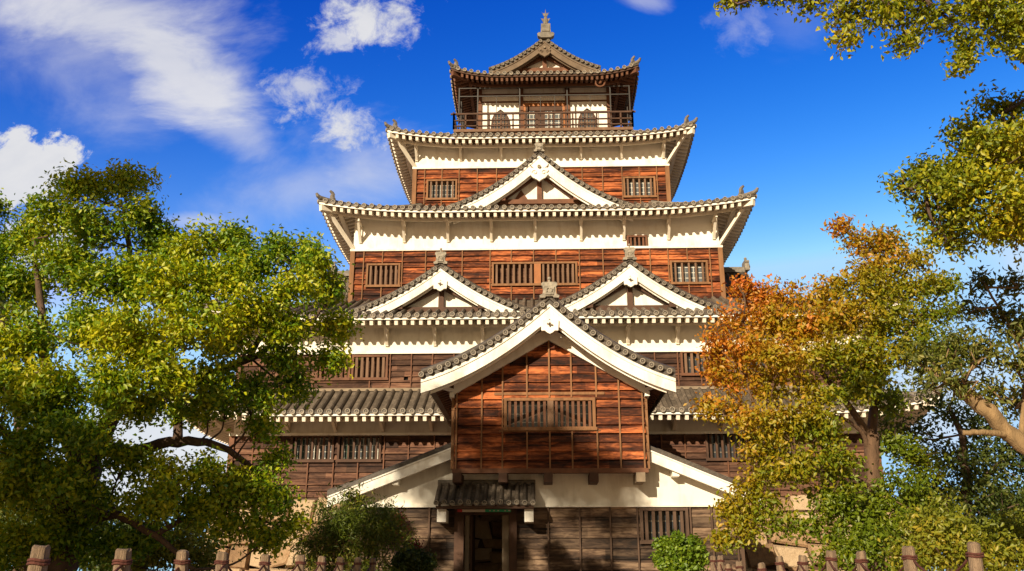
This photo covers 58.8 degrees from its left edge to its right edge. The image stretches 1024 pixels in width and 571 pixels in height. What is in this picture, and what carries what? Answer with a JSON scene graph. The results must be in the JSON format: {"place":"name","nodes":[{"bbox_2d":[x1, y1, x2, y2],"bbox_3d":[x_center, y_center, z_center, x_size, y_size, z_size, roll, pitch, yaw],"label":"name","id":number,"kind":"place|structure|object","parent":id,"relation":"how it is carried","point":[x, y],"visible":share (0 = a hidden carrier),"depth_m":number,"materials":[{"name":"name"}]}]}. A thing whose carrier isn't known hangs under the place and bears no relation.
{"place":"outdoors","nodes":[
{"label":"outdoors","id":0,"kind":"place"},
{"bbox_2d":[388,507,425,553],"bbox_3d":[-2.627,6.497,22.190,1.068,2.115,0.628,-1,-18,2],"label":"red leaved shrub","id":1,"kind":"object","parent":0,"point":[414,544],"visible":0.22,"depth_m":22.27,"materials":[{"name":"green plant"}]},
{"bbox_2d":[0,0,1023,570],"label":"sky","id":2,"kind":"structure","parent":0,"point":[256,109],"materials":[{"name":"blue"}]},
{"bbox_3d":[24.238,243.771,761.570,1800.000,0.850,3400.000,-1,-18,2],"label":"ground","id":3,"kind":"structure","parent":0,"visible":0},
{"bbox_2d":[26,545,50,570],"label":"fence post","id":4,"kind":"object","parent":3,"relation":"on","point":[39,559],"visible":1,"depth_m":5.52,"materials":[{"name":"wood"}]},
{"bbox_2d":[1,487,211,570],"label":"distant tree","id":5,"kind":"object","parent":3,"relation":"on","point":[89,568],"visible":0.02,"depth_m":44.06,"materials":[{"name":"green plant"}]},
{"bbox_2d":[0,219,234,570],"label":"dark tree","id":6,"kind":"object","parent":3,"relation":"on","point":[2,515],"visible":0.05,"depth_m":20.70,"materials":[{"name":"green plant"}]},
{"bbox_2d":[112,548,132,570],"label":"fence post","id":7,"kind":"object","parent":3,"relation":"on","point":[123,558],"visible":1,"depth_m":6.72,"materials":[{"name":"wood"}]},
{"bbox_2d":[100,522,232,570],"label":"yellow shrub","id":8,"kind":"object","parent":3,"relation":"on","point":[204,559],"visible":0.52,"depth_m":17.29,"materials":[{"name":"green plant"}]},
{"bbox_2d":[174,550,190,570],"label":"fence post","id":9,"kind":"object","parent":3,"relation":"on","point":[182,560],"visible":1,"depth_m":7.81,"materials":[{"name":"wood"}]},
{"bbox_2d":[0,158,366,570],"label":"camphor tree","id":10,"kind":"object","parent":3,"relation":"on","point":[70,493],"visible":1,"depth_m":14.14,"materials":[{"name":"green plant"}]},
{"bbox_2d":[214,551,229,570],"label":"fence post","id":11,"kind":"object","parent":3,"relation":"on","point":[221,559],"visible":0.99,"depth_m":8.94,"materials":[{"name":"wood"}]},
{"bbox_2d":[259,554,270,570],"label":"fence post","id":12,"kind":"object","parent":3,"relation":"on","point":[265,560],"visible":0.97,"depth_m":10.21,"materials":[{"name":"wood"}]},
{"bbox_2d":[295,555,305,570],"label":"fence post","id":13,"kind":"object","parent":3,"relation":"on","point":[300,561],"visible":1,"depth_m":11.56,"materials":[{"name":"wood"}]},
{"bbox_2d":[316,556,326,570],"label":"fence post","id":14,"kind":"object","parent":3,"relation":"on","point":[322,562],"visible":0.98,"depth_m":12.77,"materials":[{"name":"wood"}]},
{"bbox_2d":[335,557,344,570],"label":"fence post","id":15,"kind":"object","parent":3,"relation":"on","point":[340,562],"visible":1,"depth_m":13.93,"materials":[{"name":"wood"}]},
{"bbox_2d":[276,479,420,570],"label":"feathery shrub","id":16,"kind":"object","parent":3,"relation":"on","point":[339,527],"visible":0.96,"depth_m":20.67,"materials":[{"name":"green plant"}]},
{"bbox_2d":[353,557,361,570],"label":"fence post","id":17,"kind":"object","parent":3,"relation":"on","point":[357,563],"visible":1,"depth_m":15.17,"materials":[{"name":"wood"}]},
{"bbox_2d":[369,558,375,570],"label":"fence post","id":18,"kind":"object","parent":3,"relation":"on","point":[372,562],"visible":1,"depth_m":16.62,"materials":[{"name":"wood"}]},
{"bbox_2d":[114,563,370,570],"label":"rope","id":19,"kind":"object","parent":18,"relation":"attached to","point":[177,568],"visible":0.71,"depth_m":9.10,"materials":[{"name":"brown fabric"}]},
{"bbox_2d":[387,542,439,570],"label":"clipped bush","id":20,"kind":"object","parent":3,"relation":"on","point":[419,559],"visible":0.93,"depth_m":21.45,"materials":[{"name":"green plant"}]},
{"bbox_2d":[327,277,760,570],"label":"entrance hall","id":21,"kind":"structure","parent":3,"relation":"on","point":[548,458],"depth_m":26.89,"materials":[{"name":"brown wood"}]},
{"bbox_2d":[453,509,516,570],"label":"doorway","id":22,"kind":"structure","parent":21,"relation":"in","point":[509,519],"depth_m":26.79,"materials":[{"name":"brown wood"}]},
{"bbox_2d":[503,397,596,430],"bbox_3d":[1.124,3.859,27.111,2.790,0.980,0.355,-1,-18,2],"label":"window","id":23,"kind":"structure","parent":21,"relation":"in","point":[583,407],"depth_m":27.07,"materials":[{"name":"brown wood"}]},
{"bbox_2d":[639,508,689,543],"bbox_3d":[4.486,7.096,26.811,1.490,1.030,0.355,-1,-18,2],"label":"window","id":24,"kind":"structure","parent":21,"relation":"in","point":[654,522],"depth_m":26.81,"materials":[{"name":"brown wood"}]},
{"bbox_2d":[198,495,897,570],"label":"stone base","id":25,"kind":"object","parent":3,"relation":"on","point":[790,553],"visible":0.1,"depth_m":33.41,"materials":[{"name":"stone"}]},
{"bbox_2d":[184,9,943,497],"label":"castle keep","id":26,"kind":"structure","parent":25,"relation":"on","point":[558,169],"depth_m":40.52,"materials":[{"name":"brown wood"}]},
{"bbox_2d":[289,435,334,461],"bbox_3d":[-7.790,6.393,35.512,1.780,1.060,0.355,-1,-18,2],"label":"window","id":27,"kind":"structure","parent":26,"relation":"in","point":[320,448],"depth_m":35.52,"materials":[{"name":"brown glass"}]},
{"bbox_2d":[314,355,351,380],"bbox_3d":[-7.150,3.329,36.470,1.460,1.040,0.355,-1,-18,2],"label":"window","id":28,"kind":"structure","parent":26,"relation":"in","point":[317,377],"depth_m":36.28,"materials":[{"name":"brown wood"}]},
{"bbox_2d":[335,435,381,461],"bbox_3d":[-5.941,6.376,35.459,1.780,1.060,0.355,-1,-18,2],"label":"window","id":29,"kind":"structure","parent":26,"relation":"in","point":[350,448],"depth_m":35.46,"materials":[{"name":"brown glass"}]},
{"bbox_2d":[350,355,388,379],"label":"window","id":30,"kind":"structure","parent":26,"relation":"in","point":[372,367],"depth_m":36.40,"materials":[{"name":"beige wood"}]},
{"bbox_2d":[364,263,400,286],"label":"window","id":31,"kind":"structure","parent":26,"relation":"in","point":[377,274],"depth_m":40.78,"materials":[{"name":"brown wood"}]},
{"bbox_2d":[425,179,457,199],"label":"window","id":32,"kind":"structure","parent":26,"relation":"in","point":[435,190],"depth_m":44.70,"materials":[{"name":"brown wood"}]},
{"bbox_2d":[491,109,509,128],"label":"bell window","id":33,"kind":"structure","parent":26,"relation":"in","point":[494,116],"depth_m":48.25,"materials":[{"name":"brown wood"}]},
{"bbox_2d":[491,261,577,285],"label":"window","id":34,"kind":"structure","parent":26,"relation":"in","point":[565,272],"depth_m":40.59,"materials":[{"name":"brown wood"}]},
{"bbox_2d":[523,106,564,127],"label":"doorway","id":35,"kind":"structure","parent":26,"relation":"in","point":[549,108],"depth_m":48.32,"materials":[{"name":"brown wood"}]},
{"bbox_2d":[578,108,595,126],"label":"bell window","id":36,"kind":"structure","parent":26,"relation":"in","point":[587,115],"depth_m":48.12,"materials":[{"name":"brown wood"}]},
{"bbox_2d":[626,235,647,245],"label":"window","id":37,"kind":"structure","parent":26,"relation":"in","point":[634,240],"depth_m":40.83,"materials":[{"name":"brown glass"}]},
{"bbox_2d":[623,176,656,197],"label":"window","id":38,"kind":"structure","parent":26,"relation":"in","point":[633,186],"depth_m":44.43,"materials":[{"name":"brown wood"}]},
{"bbox_2d":[670,260,709,283],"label":"window","id":39,"kind":"structure","parent":26,"relation":"in","point":[681,271],"depth_m":40.42,"materials":[{"name":"brown wood"}]},
{"bbox_2d":[680,351,721,375],"bbox_3d":[7.498,3.108,36.074,1.690,1.020,0.355,-1,-18,2],"label":"window","id":40,"kind":"structure","parent":26,"relation":"in","point":[688,363],"depth_m":36.07,"materials":[{"name":"beige wood"}]},
{"bbox_2d":[705,434,753,460],"bbox_3d":[8.333,6.216,35.056,1.800,1.120,0.355,-1,-18,2],"label":"window","id":41,"kind":"structure","parent":26,"relation":"in","point":[718,447],"depth_m":35.07,"materials":[{"name":"brown wood"}]},
{"bbox_2d":[729,356,771,374],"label":"window","id":42,"kind":"structure","parent":26,"relation":"in","point":[732,356],"depth_m":35.87,"materials":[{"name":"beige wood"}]},
{"bbox_2d":[753,433,797,460],"bbox_3d":[10.122,6.199,35.004,1.740,1.120,0.355,-1,-18,2],"label":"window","id":43,"kind":"structure","parent":26,"relation":"in","point":[792,447],"depth_m":34.99,"materials":[{"name":"brown wood"}]},
{"bbox_2d":[648,529,709,570],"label":"round bush","id":44,"kind":"object","parent":3,"relation":"on","point":[677,551],"visible":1,"depth_m":21.26,"materials":[{"name":"green plant"}]},
{"bbox_2d":[710,555,716,570],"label":"fence post","id":45,"kind":"object","parent":3,"relation":"on","point":[713,560],"visible":0.99,"depth_m":17.37,"materials":[{"name":"wood"}]},
{"bbox_2d":[717,555,724,570],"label":"fence post","id":46,"kind":"object","parent":3,"relation":"on","point":[720,560],"visible":1,"depth_m":16.71,"materials":[{"name":"wood"}]},
{"bbox_2d":[714,558,967,570],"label":"rope","id":47,"kind":"object","parent":46,"relation":"attached to","point":[917,565],"visible":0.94,"depth_m":9.32,"materials":[{"name":"brown fabric"}]},
{"bbox_2d":[725,563,732,570],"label":"fence post","id":48,"kind":"object","parent":3,"relation":"on","point":[728,566],"visible":1,"depth_m":16.09,"materials":[{"name":"wood"}]},
{"bbox_2d":[735,561,743,570],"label":"fence post","id":49,"kind":"object","parent":3,"relation":"on","point":[739,565],"visible":1,"depth_m":14.96,"materials":[{"name":"wood"}]},
{"bbox_2d":[757,562,766,570],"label":"fence post","id":50,"kind":"object","parent":3,"relation":"on","point":[761,566],"visible":1,"depth_m":13.47,"materials":[{"name":"wood"}]},
{"bbox_2d":[775,556,784,570],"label":"fence post","id":51,"kind":"object","parent":3,"relation":"on","point":[779,562],"visible":1,"depth_m":12.52,"materials":[{"name":"wood"}]},
{"bbox_2d":[797,555,808,570],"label":"fence post","id":52,"kind":"object","parent":3,"relation":"on","point":[803,560],"visible":1,"depth_m":11.54,"materials":[{"name":"wood"}]},
{"bbox_2d":[683,211,971,570],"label":"autumn tree","id":53,"kind":"object","parent":3,"relation":"on","point":[870,352],"visible":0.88,"depth_m":16.26,"materials":[{"name":"brown plant"}]},
{"bbox_2d":[825,550,837,570],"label":"fence post","id":54,"kind":"object","parent":3,"relation":"on","point":[831,557],"visible":1,"depth_m":10.40,"materials":[{"name":"wood"}]},
{"bbox_2d":[854,551,868,570],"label":"fence post","id":55,"kind":"object","parent":3,"relation":"on","point":[861,557],"visible":1,"depth_m":9.36,"materials":[{"name":"wood"}]},
{"bbox_2d":[804,512,931,570],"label":"shrub","id":56,"kind":"object","parent":3,"relation":"on","point":[870,548],"visible":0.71,"depth_m":13.69,"materials":[{"name":"green plant"}]},
{"bbox_2d":[713,0,1023,264],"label":"evergreen tree","id":57,"kind":"object","parent":3,"relation":"on","point":[961,181],"visible":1,"depth_m":9.71,"materials":[{"name":"green plant"}]},
{"bbox_2d":[901,546,917,570],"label":"fence post","id":58,"kind":"object","parent":3,"relation":"on","point":[908,556],"visible":1,"depth_m":8.07,"materials":[{"name":"wood"}]},
{"bbox_2d":[857,389,1023,569],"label":"dark tree","id":59,"kind":"object","parent":3,"relation":"on","point":[966,469],"visible":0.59,"depth_m":21.32,"materials":[{"name":"green plant"}]},
{"bbox_2d":[869,482,1023,570],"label":"undergrowth shrub","id":60,"kind":"object","parent":3,"relation":"on","point":[1005,549],"visible":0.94,"depth_m":12.22,"materials":[{"name":"green plant"}]},
{"bbox_2d":[890,260,1023,454],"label":"laurel tree","id":61,"kind":"object","parent":3,"relation":"on","point":[981,403],"visible":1,"depth_m":10.57,"materials":[{"name":"green plant"}]},
{"bbox_2d":[895,475,1023,570],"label":"distant tree","id":62,"kind":"object","parent":3,"relation":"on","point":[1006,491],"visible":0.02,"depth_m":43.36,"materials":[{"name":"green plant"}]},
{"bbox_2d":[965,541,984,570],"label":"fence post","id":63,"kind":"object","parent":3,"relation":"on","point":[974,554],"visible":1,"depth_m":6.96,"materials":[{"name":"wood"}]}
]}

